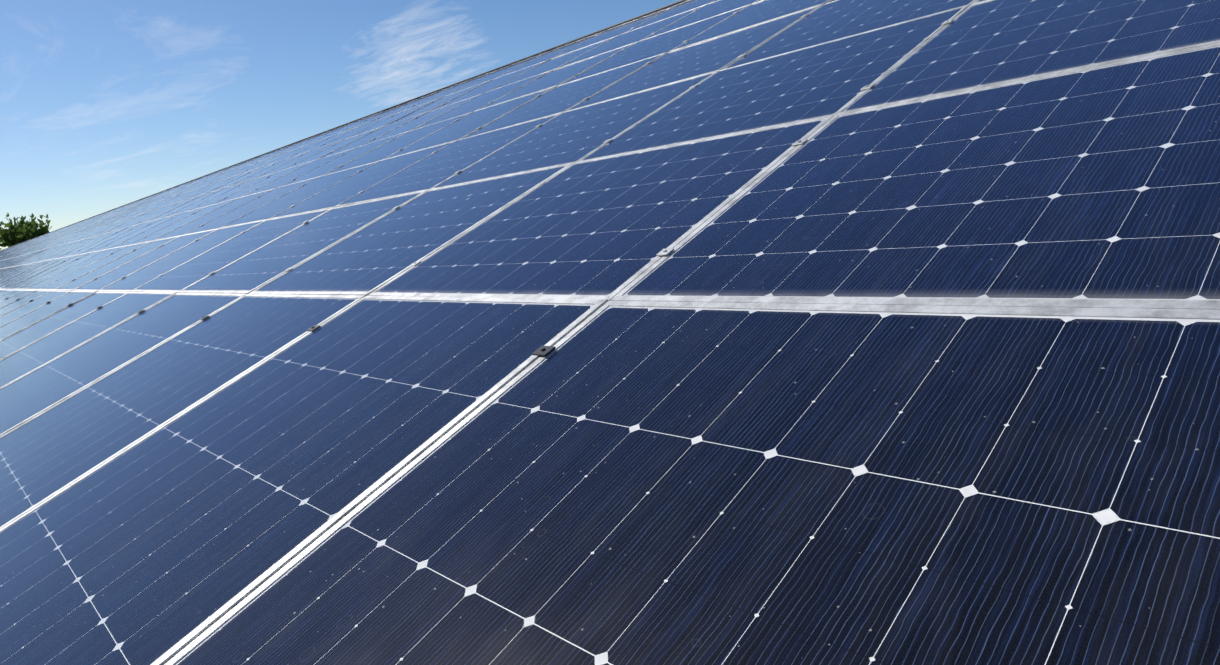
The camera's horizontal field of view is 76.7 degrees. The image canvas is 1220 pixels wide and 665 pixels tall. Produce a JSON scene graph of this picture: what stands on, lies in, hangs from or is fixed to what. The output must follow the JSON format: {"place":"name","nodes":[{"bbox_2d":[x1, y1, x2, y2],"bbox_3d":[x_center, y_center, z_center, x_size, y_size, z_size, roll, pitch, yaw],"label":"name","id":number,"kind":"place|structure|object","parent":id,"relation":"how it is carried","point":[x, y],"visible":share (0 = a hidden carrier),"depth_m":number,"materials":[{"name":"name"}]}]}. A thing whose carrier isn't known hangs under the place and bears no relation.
{"place":"outdoors","nodes":[
{"label":"outdoors","id":0,"kind":"place"},
{"bbox_2d":[0,0,679,249],"label":"sky","id":1,"kind":"structure","parent":0,"point":[106,105],"materials":[{"name":"blue"}]},
{"label":"ground","id":2,"kind":"structure","parent":0,"visible":0},
{"bbox_2d":[0,213,51,246],"bbox_3d":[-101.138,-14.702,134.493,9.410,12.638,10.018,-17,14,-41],"label":"foliage","id":3,"kind":"object","parent":2,"relation":"on","point":[20,231],"visible":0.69,"depth_m":131.45,"materials":[{"name":"green plant"}]},
{"bbox_3d":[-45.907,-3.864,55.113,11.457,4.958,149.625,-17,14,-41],"label":"support structure","id":4,"kind":"object","parent":2,"relation":"on","visible":0},
{"bbox_2d":[0,0,687,250],"bbox_3d":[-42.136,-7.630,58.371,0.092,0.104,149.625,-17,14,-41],"label":"ridge trim","id":5,"kind":"structure","parent":4,"relation":"on","point":[607,28],"depth_m":15.97,"materials":[{"name":"grey metal"}]},
{"bbox_2d":[0,0,1219,664],"bbox_3d":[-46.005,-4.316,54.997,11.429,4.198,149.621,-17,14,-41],"label":"panel frames","id":6,"kind":"structure","parent":4,"relation":"on","point":[600,304],"depth_m":2.46,"materials":[{"name":"silver metal"}]},
{"bbox_2d":[5,297,555,356],"bbox_3d":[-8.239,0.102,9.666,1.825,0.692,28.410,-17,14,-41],"label":"clamps","id":7,"kind":"object","parent":6,"relation":"on","point":[544,351],"visible":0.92,"depth_m":2.09,"materials":[{"name":"metal"}]},
{"bbox_2d":[4,8,953,282],"bbox_3d":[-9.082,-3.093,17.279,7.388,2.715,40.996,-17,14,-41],"label":"panel clamps","id":8,"kind":"object","parent":6,"relation":"on","point":[670,250],"visible":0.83,"depth_m":5.16,"materials":[{"name":"metal"}]},
{"bbox_2d":[0,0,1219,664],"bbox_3d":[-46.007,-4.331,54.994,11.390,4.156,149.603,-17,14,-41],"label":"solar panels","id":9,"kind":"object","parent":6,"relation":"in","point":[656,486],"depth_m":1.82,"materials":[{"name":"blue glass"}]}
]}

